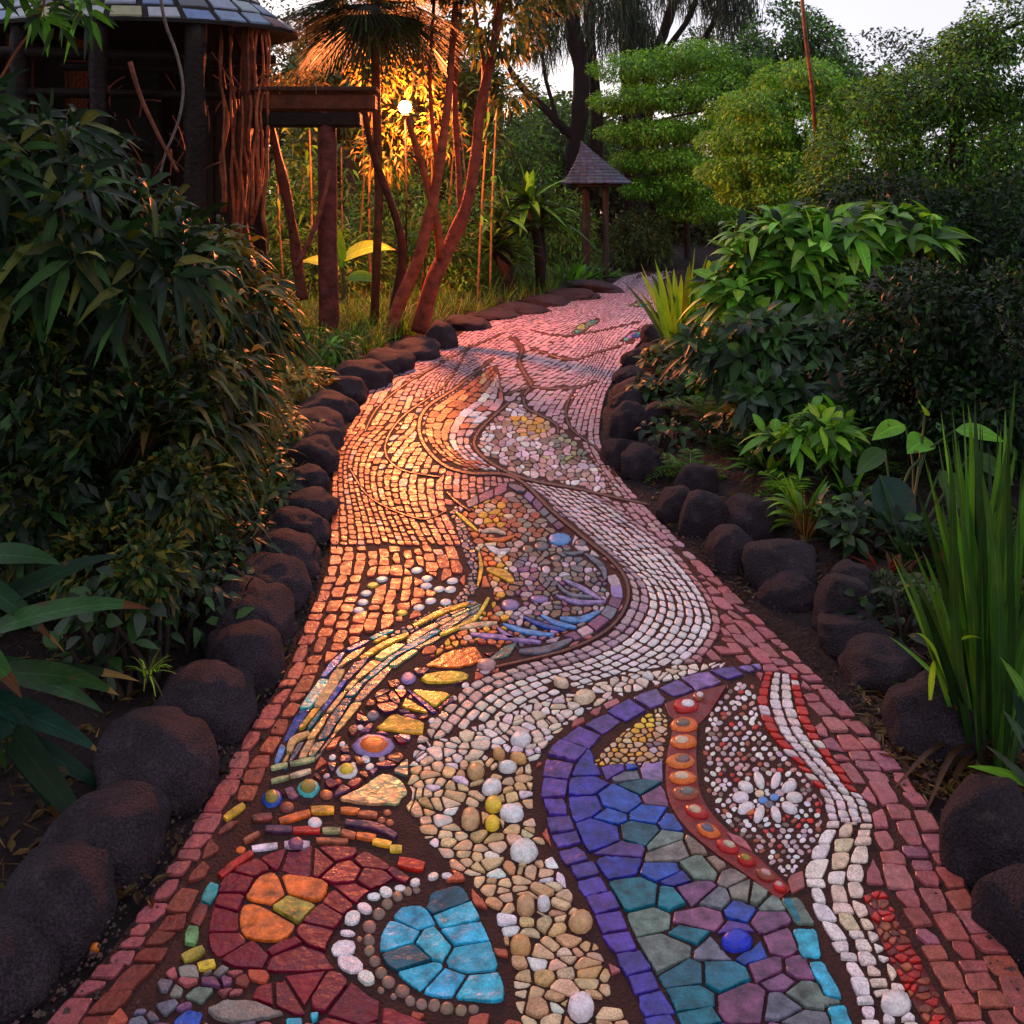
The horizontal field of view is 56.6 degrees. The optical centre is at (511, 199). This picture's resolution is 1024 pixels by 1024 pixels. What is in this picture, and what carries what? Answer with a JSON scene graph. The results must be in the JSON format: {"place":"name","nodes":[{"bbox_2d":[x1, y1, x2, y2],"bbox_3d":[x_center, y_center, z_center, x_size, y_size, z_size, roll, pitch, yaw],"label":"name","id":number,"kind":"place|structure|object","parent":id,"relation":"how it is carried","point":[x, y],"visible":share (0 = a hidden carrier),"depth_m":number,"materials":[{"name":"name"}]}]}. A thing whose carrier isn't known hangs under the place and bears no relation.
{"place":"outdoors","nodes":[
{"label":"outdoors","id":0,"kind":"place"},
{"bbox_2d":[0,202,1023,1023],"bbox_3d":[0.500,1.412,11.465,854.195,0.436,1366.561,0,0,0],"label":"ground","id":1,"kind":"structure","parent":0,"point":[76,714],"depth_m":3.44,"materials":[{"name":"soil"}]},
{"bbox_2d":[0,912,60,1023],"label":"edging rock","id":2,"kind":"object","parent":1,"relation":"on","point":[30,955],"visible":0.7,"depth_m":1.89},
{"bbox_2d":[0,836,117,972],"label":"edging rock","id":3,"kind":"object","parent":1,"relation":"on","point":[63,895],"visible":0.69,"depth_m":2.04,"materials":[{"name":"stone"}]},
{"bbox_2d":[0,542,148,818],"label":"lily plant","id":4,"kind":"object","parent":1,"relation":"on","point":[41,764],"visible":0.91,"depth_m":2.47,"materials":[{"name":"green plant"}]},
{"bbox_2d":[39,780,171,898],"bbox_3d":[-0.983,1.549,2.321,0.277,0.172,0.343,2,1,18],"label":"edging rock","id":5,"kind":"object","parent":1,"relation":"on","point":[126,823],"visible":0.66,"depth_m":2.27,"materials":[{"name":"stone"}]},
{"bbox_2d":[42,561,176,701],"bbox_3d":[-1.283,1.422,3.051,0.390,0.437,0.563,0,0,0],"label":"ivy clump","id":6,"kind":"object","parent":1,"relation":"on","point":[138,625],"visible":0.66,"depth_m":3.02,"materials":[{"name":"green plant"}]},
{"bbox_2d":[0,310,230,604],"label":"dark undergrowth bush","id":7,"kind":"object","parent":1,"relation":"on","point":[53,450],"visible":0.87,"depth_m":3.65,"materials":[{"name":"green plant"}]},
{"bbox_2d":[0,69,249,533],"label":"broadleaf bush","id":8,"kind":"object","parent":1,"relation":"on","point":[51,265],"visible":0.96,"depth_m":3.98,"materials":[{"name":"green plant"}]},
{"bbox_2d":[0,0,297,329],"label":"garden pavilion","id":9,"kind":"structure","parent":1,"relation":"on","point":[218,149],"depth_m":9.67,"materials":[{"name":"wood"}]},
{"bbox_2d":[32,442,266,628],"bbox_3d":[-1.361,1.291,3.646,0.669,0.662,1.400,0,0,0],"label":"bush","id":10,"kind":"object","parent":1,"relation":"on","point":[173,526],"visible":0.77,"depth_m":3.44,"materials":[{"name":"green plant"}]},
{"bbox_2d":[93,706,219,822],"bbox_3d":[-0.976,1.527,2.612,0.324,0.220,0.435,-4,1,-16],"label":"edging rock","id":11,"kind":"object","parent":1,"relation":"on","point":[171,752],"visible":0.75,"depth_m":2.53,"materials":[{"name":"stone"}]},
{"bbox_2d":[71,537,254,687],"bbox_3d":[-1.205,1.454,3.410,0.661,0.373,0.793,0,0,0],"label":"trailing plant","id":12,"kind":"object","parent":1,"relation":"on","point":[191,609],"visible":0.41,"depth_m":3.32,"materials":[{"name":"green plant"}]},
{"bbox_2d":[92,327,297,548],"bbox_3d":[-1.470,1.107,4.368,1.040,1.010,1.053,0,0,22],"label":"slender leaf bush","id":13,"kind":"object","parent":1,"relation":"on","point":[251,402],"visible":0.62,"depth_m":4.24,"materials":[{"name":"green plant"}]},
{"bbox_2d":[116,496,283,592],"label":"trailing plant","id":14,"kind":"object","parent":1,"relation":"on","point":[240,548],"visible":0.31,"depth_m":3.93,"materials":[{"name":"green plant"}]},
{"bbox_2d":[152,659,256,748],"bbox_3d":[-0.957,1.538,2.922,0.336,0.196,0.370,-3,0,0],"label":"edging rock","id":15,"kind":"object","parent":1,"relation":"on","point":[218,696],"visible":0.66,"depth_m":2.85,"materials":[{"name":"stone"}]},
{"bbox_2d":[89,214,324,409],"bbox_3d":[-1.754,0.816,5.446,1.332,1.472,1.515,0,0,31],"label":"tangled bush","id":16,"kind":"object","parent":1,"relation":"on","point":[262,326],"visible":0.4,"depth_m":5.28,"materials":[{"name":"green plant"}]},
{"bbox_2d":[153,400,304,628],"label":"creeping plants","id":17,"kind":"object","parent":1,"relation":"on","point":[229,521],"visible":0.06,"depth_m":4.39,"materials":[{"name":"green plant"}]},
{"bbox_2d":[204,619,285,700],"bbox_3d":[-0.904,1.534,3.207,0.278,0.210,0.387,2,0,-13],"label":"edging rock","id":18,"kind":"object","parent":1,"relation":"on","point":[254,647],"visible":0.63,"depth_m":3.12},
{"bbox_2d":[198,576,298,650],"bbox_3d":[-0.967,1.526,3.491,0.356,0.230,0.431,-4,1,-14],"label":"edging rock","id":19,"kind":"object","parent":1,"relation":"on","point":[272,604],"visible":0.48,"depth_m":3.42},
{"bbox_2d":[223,441,306,522],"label":"trailing plant","id":20,"kind":"object","parent":1,"relation":"on","point":[275,470],"visible":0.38,"depth_m":4.83,"materials":[{"name":"green plant"}]},
{"bbox_2d":[222,552,311,615],"bbox_3d":[-0.982,1.535,3.797,0.364,0.201,0.412,0,0,-21],"label":"edging rock","id":21,"kind":"object","parent":1,"relation":"on","point":[290,573],"visible":0.36,"depth_m":3.76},
{"bbox_2d":[228,403,323,459],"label":"trailing plant","id":22,"kind":"object","parent":1,"relation":"on","point":[298,423],"visible":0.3,"depth_m":5.77,"materials":[{"name":"green plant"}]},
{"bbox_2d":[246,528,320,580],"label":"edging rock","id":23,"kind":"object","parent":1,"relation":"on","point":[305,548],"visible":0.47,"depth_m":4.07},
{"bbox_2d":[243,354,343,414],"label":"trailing plant","id":24,"kind":"object","parent":1,"relation":"on","point":[308,386],"visible":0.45,"depth_m":7.19,"materials":[{"name":"green plant"}]},
{"bbox_2d":[263,506,331,548],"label":"edging rock","id":25,"kind":"object","parent":1,"relation":"on","point":[317,527],"visible":0.57,"depth_m":4.46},
{"bbox_2d":[258,152,348,284],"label":"thicket","id":26,"kind":"object","parent":1,"relation":"on","point":[273,234],"visible":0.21,"depth_m":14.55,"materials":[{"name":"green plant"}]},
{"bbox_2d":[282,463,330,494],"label":"edging rock","id":27,"kind":"object","parent":1,"relation":"on","point":[314,475],"visible":0.36,"depth_m":5.12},
{"bbox_2d":[282,434,339,476],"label":"edging rock","id":28,"kind":"object","parent":1,"relation":"on","point":[321,451],"visible":0.62,"depth_m":5.55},
{"bbox_2d":[283,486,338,521],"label":"edging rock","id":29,"kind":"object","parent":1,"relation":"on","point":[321,502],"visible":0.52,"depth_m":4.74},
{"bbox_2d":[283,406,347,436],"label":"edging rock","id":30,"kind":"object","parent":1,"relation":"on","point":[331,417],"visible":0.26,"depth_m":6.42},
{"bbox_2d":[251,86,379,334],"bbox_3d":[-2.012,0.229,9.877,1.277,2.764,0.575,0,0,0],"label":"timber arbor","id":31,"kind":"object","parent":1,"relation":"on","point":[326,111],"visible":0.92,"depth_m":9.67,"materials":[{"name":"brown wood"}]},
{"bbox_2d":[290,327,364,372],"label":"trailing plant","id":32,"kind":"object","parent":1,"relation":"on","point":[333,339],"visible":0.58,"depth_m":8.80,"materials":[{"name":"green plant"}]},
{"bbox_2d":[297,390,360,421],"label":"edging rock","id":33,"kind":"object","parent":1,"relation":"on","point":[348,408],"visible":0.56,"depth_m":6.94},
{"bbox_2d":[269,224,395,305],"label":"thicket","id":34,"kind":"object","parent":1,"relation":"on","point":[348,270],"visible":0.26,"depth_m":13.70,"materials":[{"name":"green plant"}]},
{"bbox_2d":[321,376,368,406],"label":"edging rock","id":35,"kind":"object","parent":1,"relation":"on","point":[355,389],"visible":0.45,"depth_m":7.46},
{"bbox_2d":[270,128,426,229],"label":"broadleaf tree","id":36,"kind":"object","parent":1,"relation":"on","point":[297,149],"visible":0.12,"depth_m":22.87,"materials":[{"name":"green plant"}]},
{"bbox_2d":[303,225,394,307],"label":"banana plant","id":37,"kind":"object","parent":1,"relation":"on","point":[360,248],"visible":0.66,"depth_m":12.59,"materials":[{"name":"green plant"}]},
{"bbox_2d":[278,10,421,245],"bbox_3d":[-3.328,-1.292,19.945,2.978,5.680,4.503,0,0,0],"label":"broadleaf tree","id":38,"kind":"object","parent":1,"relation":"on","point":[344,134],"visible":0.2,"depth_m":18.76,"materials":[{"name":"green plant"}]},
{"bbox_2d":[330,358,393,390],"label":"edging rock","id":39,"kind":"object","parent":1,"relation":"on","point":[372,374],"visible":0.65,"depth_m":8.06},
{"bbox_2d":[269,0,478,328],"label":"fan palm","id":40,"kind":"object","parent":1,"relation":"on","point":[376,29],"visible":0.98,"depth_m":10.46,"materials":[{"name":"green plant"}]},
{"bbox_2d":[363,347,415,374],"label":"edging rock","id":41,"kind":"object","parent":1,"relation":"on","point":[396,361],"visible":0.53,"depth_m":8.79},
{"bbox_2d":[344,153,442,281],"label":"thicket","id":42,"kind":"object","parent":1,"relation":"on","point":[400,206],"visible":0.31,"depth_m":16.63,"materials":[{"name":"green plant"}]},
{"bbox_2d":[389,336,440,361],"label":"edging rock","id":43,"kind":"object","parent":1,"relation":"on","point":[423,348],"visible":0.58,"depth_m":9.58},
{"bbox_2d":[352,26,492,246],"bbox_3d":[-2.269,-1.201,20.646,3.473,5.511,4.729,0,0,-21],"label":"broadleaf tree","id":44,"kind":"object","parent":1,"relation":"on","point":[472,84],"visible":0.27,"depth_m":20.06,"materials":[{"name":"green plant"}]},
{"bbox_2d":[255,253,601,377],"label":"grass","id":45,"kind":"structure","parent":1,"relation":"on","point":[354,319],"depth_m":11.86,"materials":[{"name":"green plant"}]},
{"bbox_2d":[380,203,488,301],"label":"thicket","id":46,"kind":"object","parent":1,"relation":"on","point":[466,276],"visible":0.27,"depth_m":14.63,"materials":[{"name":"green plant"}]},
{"bbox_2d":[359,118,515,231],"bbox_3d":[-1.948,-1.036,25.828,4.210,5.172,4.712,0,0,0],"label":"broadleaf tree","id":47,"kind":"object","parent":1,"relation":"on","point":[443,193],"visible":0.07,"depth_m":24.94,"materials":[{"name":"green plant"}]},
{"bbox_2d":[407,8,511,242],"bbox_3d":[-1.312,-1.539,22.691,2.734,6.182,4.962,0,0,0],"label":"broadleaf tree","id":48,"kind":"object","parent":1,"relation":"on","point":[493,84],"visible":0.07,"depth_m":22.40,"materials":[{"name":"green plant"}]},
{"bbox_2d":[340,0,597,338],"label":"twisted tree","id":49,"kind":"object","parent":1,"relation":"on","point":[404,283],"visible":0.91,"depth_m":10.94,"materials":[{"name":"red plant"}]},
{"bbox_2d":[428,180,534,286],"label":"thicket","id":50,"kind":"object","parent":1,"relation":"on","point":[494,265],"visible":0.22,"depth_m":16.70,"materials":[{"name":"green plant"}]},
{"bbox_2d":[479,102,515,296],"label":"sapling","id":51,"kind":"object","parent":1,"relation":"on","point":[491,201],"visible":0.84,"depth_m":14.56,"materials":[{"name":"green plant"}]},
{"bbox_2d":[441,112,563,240],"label":"broadleaf tree","id":52,"kind":"object","parent":1,"relation":"on","point":[512,161],"visible":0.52,"depth_m":22.62,"materials":[{"name":"green plant"}]},
{"bbox_2d":[465,195,541,296],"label":"strap palm","id":53,"kind":"object","parent":1,"relation":"on","point":[501,248],"visible":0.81,"depth_m":15.10,"materials":[{"name":"green plant"}]},
{"bbox_2d":[450,64,571,200],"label":"broadleaf tree","id":54,"kind":"object","parent":1,"relation":"on","point":[537,86],"visible":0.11,"depth_m":33.04,"materials":[{"name":"green plant"}]},
{"bbox_2d":[0,371,1023,906],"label":"leaf litter","id":55,"kind":"object","parent":1,"relation":"on","point":[880,735],"visible":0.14,"depth_m":2.72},
{"bbox_2d":[472,159,597,291],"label":"strap palm","id":56,"kind":"object","parent":1,"relation":"on","point":[539,212],"visible":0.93,"depth_m":15.79,"materials":[{"name":"green plant"}]},
{"bbox_2d":[509,183,602,266],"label":"thicket","id":57,"kind":"object","parent":1,"relation":"on","point":[554,244],"visible":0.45,"depth_m":21.55,"materials":[{"name":"green plant"}]},
{"bbox_2d":[501,93,624,235],"bbox_3d":[1.502,-0.933,29.654,4.194,4.840,4.868,0,0,0],"label":"broadleaf tree","id":58,"kind":"object","parent":1,"relation":"on","point":[547,129],"visible":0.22,"depth_m":28.78,"materials":[{"name":"green plant"}]},
{"bbox_2d":[502,0,631,250],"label":"drooping pine","id":59,"kind":"object","parent":1,"relation":"on","point":[574,42],"visible":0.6,"depth_m":26.77,"materials":[{"name":"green plant"}]},
{"bbox_2d":[561,141,632,279],"bbox_3d":[1.706,0.257,19.061,1.424,2.892,1.424,0,0,0],"label":"shingled shelter","id":60,"kind":"object","parent":1,"relation":"on","point":[589,169],"visible":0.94,"depth_m":18.91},
{"bbox_2d":[608,400,652,439],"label":"edging rock","id":61,"kind":"object","parent":1,"relation":"on","point":[628,417],"visible":0.79,"depth_m":6.41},
{"bbox_2d":[583,0,692,246],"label":"drooping pine","id":62,"kind":"object","parent":1,"relation":"on","point":[642,31],"visible":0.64,"depth_m":27.78,"materials":[{"name":"green plant"}]},
{"bbox_2d":[621,442,664,480],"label":"edging rock","id":63,"kind":"object","parent":1,"relation":"on","point":[640,461],"visible":0.88,"depth_m":5.49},
{"bbox_2d":[609,205,677,270],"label":"thicket","id":64,"kind":"object","parent":1,"relation":"on","point":[627,258],"visible":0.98,"depth_m":21.54,"materials":[{"name":"green plant"}]},
{"bbox_2d":[265,90,1023,247],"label":"distant woodland","id":65,"kind":"object","parent":1,"relation":"on","point":[705,232],"visible":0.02,"depth_m":30.63,"materials":[{"name":"green plant"}]},
{"bbox_2d":[625,359,694,406],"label":"leafy plant","id":66,"kind":"object","parent":1,"relation":"on","point":[651,388],"visible":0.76,"depth_m":7.38,"materials":[{"name":"green plant"}]},
{"bbox_2d":[633,338,686,371],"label":"leafy plant","id":67,"kind":"object","parent":1,"relation":"on","point":[665,356],"visible":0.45,"depth_m":8.87,"materials":[{"name":"green plant"}]},
{"bbox_2d":[625,250,708,347],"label":"corn like plant","id":68,"kind":"object","parent":1,"relation":"on","point":[665,319],"visible":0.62,"depth_m":9.81,"materials":[{"name":"green plant"}]},
{"bbox_2d":[656,485,689,524],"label":"edging rock","id":69,"kind":"object","parent":1,"relation":"on","point":[671,499],"visible":0.58,"depth_m":4.75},
{"bbox_2d":[634,412,718,453],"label":"leafy plant","id":70,"kind":"object","parent":1,"relation":"on","point":[662,427],"visible":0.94,"depth_m":6.01,"materials":[{"name":"green plant"}]},
{"bbox_2d":[585,37,802,260],"bbox_3d":[4.380,-1.171,23.062,5.252,5.550,4.201,0,0,0],"label":"layered tree","id":71,"kind":"object","parent":1,"relation":"on","point":[656,71],"visible":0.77,"depth_m":22.44,"materials":[{"name":"green plant"}]},
{"bbox_2d":[674,463,718,493],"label":"edging rock","id":72,"kind":"object","parent":1,"relation":"on","point":[693,476],"visible":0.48,"depth_m":5.10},
{"bbox_2d":[678,489,728,537],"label":"edging rock","id":73,"kind":"object","parent":1,"relation":"on","point":[704,513],"visible":0.69,"depth_m":4.52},
{"bbox_2d":[640,0,769,234],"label":"drooping pine","id":74,"kind":"object","parent":1,"relation":"on","point":[725,17],"visible":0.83,"depth_m":28.85,"materials":[{"name":"green plant"}]},
{"bbox_2d":[704,524,753,574],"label":"edging rock","id":75,"kind":"object","parent":1,"relation":"on","point":[724,545],"visible":0.6,"depth_m":4.14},
{"bbox_2d":[725,493,780,540],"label":"edging rock","id":76,"kind":"object","parent":1,"relation":"on","point":[750,517],"visible":0.56,"depth_m":4.46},
{"bbox_2d":[717,438,807,481],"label":"leafy clump","id":77,"kind":"object","parent":1,"relation":"on","point":[754,464],"visible":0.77,"depth_m":5.31,"materials":[{"name":"green plant"}]},
{"bbox_2d":[658,300,890,449],"bbox_3d":[1.673,1.108,6.020,1.451,0.939,1.137,0,0,25],"label":"glossy shrub","id":78,"kind":"object","parent":1,"relation":"on","point":[731,348],"visible":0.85,"depth_m":5.87,"materials":[{"name":"green plant"}]},
{"bbox_2d":[741,538,816,589],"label":"edging rock","id":79,"kind":"object","parent":1,"relation":"on","point":[762,560],"visible":0.62,"depth_m":3.94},
{"bbox_2d":[754,468,815,517],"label":"fern","id":80,"kind":"object","parent":1,"relation":"on","point":[778,490],"visible":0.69,"depth_m":4.94,"materials":[{"name":"green plant"}]},
{"bbox_2d":[756,570,816,613],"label":"edging rock","id":81,"kind":"object","parent":1,"relation":"on","point":[788,591],"visible":0.84,"depth_m":3.75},
{"bbox_2d":[688,56,894,213],"bbox_3d":[4.056,-0.246,13.738,2.992,3.710,2.828,0,0,0],"label":"layered tree","id":82,"kind":"object","parent":1,"relation":"on","point":[766,133],"visible":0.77,"depth_m":13.27,"materials":[{"name":"green plant"}]},
{"bbox_2d":[718,0,875,188],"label":"round tree","id":83,"kind":"object","parent":1,"relation":"on","point":[794,47],"visible":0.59,"depth_m":23.21,"materials":[{"name":"green plant"}]},
{"bbox_2d":[738,393,881,479],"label":"serrated plant","id":84,"kind":"object","parent":1,"relation":"on","point":[831,433],"visible":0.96,"depth_m":5.07,"materials":[{"name":"green plant"}]},
{"bbox_2d":[763,474,874,535],"bbox_3d":[1.413,1.489,4.536,0.733,0.453,0.465,0,0,18],"label":"spiky rosette","id":85,"kind":"object","parent":1,"relation":"on","point":[819,489],"visible":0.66,"depth_m":4.49,"materials":[{"name":"green plant"}]},
{"bbox_2d":[677,192,983,372],"bbox_3d":[2.363,0.740,7.126,2.288,1.611,1.628,0,0,0],"label":"broadleaf shrub","id":86,"kind":"object","parent":1,"relation":"on","point":[803,259],"visible":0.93,"depth_m":6.87,"materials":[{"name":"green plant"}]},
{"bbox_2d":[811,573,870,631],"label":"edging rock","id":87,"kind":"object","parent":1,"relation":"on","point":[830,596],"visible":0.49,"depth_m":3.52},
{"bbox_2d":[817,609,892,657],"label":"edging rock","id":88,"kind":"object","parent":1,"relation":"on","point":[837,631],"visible":0.59,"depth_m":3.37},
{"bbox_2d":[800,485,923,560],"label":"leafy plant","id":89,"kind":"object","parent":1,"relation":"on","point":[850,523],"visible":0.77,"depth_m":4.17,"materials":[{"name":"green plant"}]},
{"bbox_2d":[703,396,1023,593],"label":"creeping plants","id":90,"kind":"object","parent":1,"relation":"on","point":[1014,510],"visible":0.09,"depth_m":5.02,"materials":[{"name":"green plant"}]},
{"bbox_2d":[837,632,920,694],"bbox_3d":[1.243,1.563,3.217,0.264,0.135,0.303,-8,-2,13],"label":"edging rock","id":91,"kind":"object","parent":1,"relation":"on","point":[877,662],"visible":0.72,"depth_m":3.16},
{"bbox_2d":[797,26,964,153],"bbox_3d":[13.112,-2.376,33.674,7.143,7.622,4.898,0,0,0],"label":"broadleaf tree","id":92,"kind":"object","parent":1,"relation":"on","point":[892,43],"visible":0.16,"depth_m":33.39,"materials":[{"name":"green plant"}]},
{"bbox_2d":[842,576,945,662],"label":"leafy plant","id":93,"kind":"object","parent":1,"relation":"on","point":[899,635],"visible":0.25,"depth_m":3.43,"materials":[{"name":"green plant"}]},
{"bbox_2d":[792,0,1023,333],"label":"dark tree","id":94,"kind":"object","parent":1,"relation":"on","point":[985,100],"visible":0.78,"depth_m":9.19,"materials":[{"name":"green plant"}]},
{"bbox_2d":[798,166,1023,361],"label":"dark tree","id":95,"kind":"object","parent":1,"relation":"on","point":[943,204],"visible":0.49,"depth_m":7.76,"materials":[{"name":"green plant"}]},
{"bbox_2d":[836,255,1023,483],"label":"dark hedge","id":96,"kind":"object","parent":1,"relation":"on","point":[968,356],"visible":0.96,"depth_m":5.19,"materials":[{"name":"green plant"}]},
{"bbox_2d":[881,670,986,765],"bbox_3d":[1.261,1.532,2.836,0.283,0.213,0.302,6,2,15],"label":"edging rock","id":97,"kind":"object","parent":1,"relation":"on","point":[916,721],"visible":0.62,"depth_m":2.76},
{"bbox_2d":[854,399,1013,560],"bbox_3d":[1.876,1.262,4.431,0.833,0.582,0.486,0,0,-26],"label":"taro plant","id":98,"kind":"object","parent":1,"relation":"on","point":[888,493],"visible":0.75,"depth_m":4.38,"materials":[{"name":"green plant"}]},
{"bbox_2d":[890,386,1023,810],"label":"iris clump","id":99,"kind":"object","parent":1,"relation":"on","point":[973,633],"visible":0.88,"depth_m":2.70,"materials":[{"name":"green plant"}]},
{"bbox_2d":[939,774,1023,892],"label":"edging rock","id":100,"kind":"object","parent":1,"relation":"on","point":[981,831],"visible":0.72,"depth_m":2.24,"materials":[{"name":"stone"}]},
{"bbox_2d":[969,657,1023,785],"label":"strap leaf plant","id":101,"kind":"object","parent":1,"relation":"on","point":[1016,773],"visible":0.99,"depth_m":2.37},
{"bbox_2d":[971,863,1023,969],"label":"edging rock","id":102,"kind":"object","parent":1,"relation":"on","point":[997,905],"visible":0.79,"depth_m":2.05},
{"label":"shade tree","id":103,"kind":"object","parent":1,"relation":"on","visible":0},
{"bbox_2d":[0,0,118,62],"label":"overhanging branch","id":104,"kind":"object","parent":103,"relation":"attached to","point":[60,17],"visible":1,"depth_m":4.95,"materials":[{"name":"green plant"}]},
{"bbox_2d":[45,270,1023,1023],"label":"path","id":105,"kind":"structure","parent":0,"point":[567,736],"depth_m":2.55,"materials":[{"name":"tile"}]},
{"bbox_2d":[11,332,1023,1023],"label":"soil crumbs","id":106,"kind":"object","parent":105,"relation":"on","point":[39,1014],"visible":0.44,"depth_m":2.63,"materials":[{"name":"soil"}]},
{"bbox_2d":[258,0,1023,190],"label":"sky","id":107,"kind":"structure","parent":0,"point":[854,16],"materials":[{"name":"white"}]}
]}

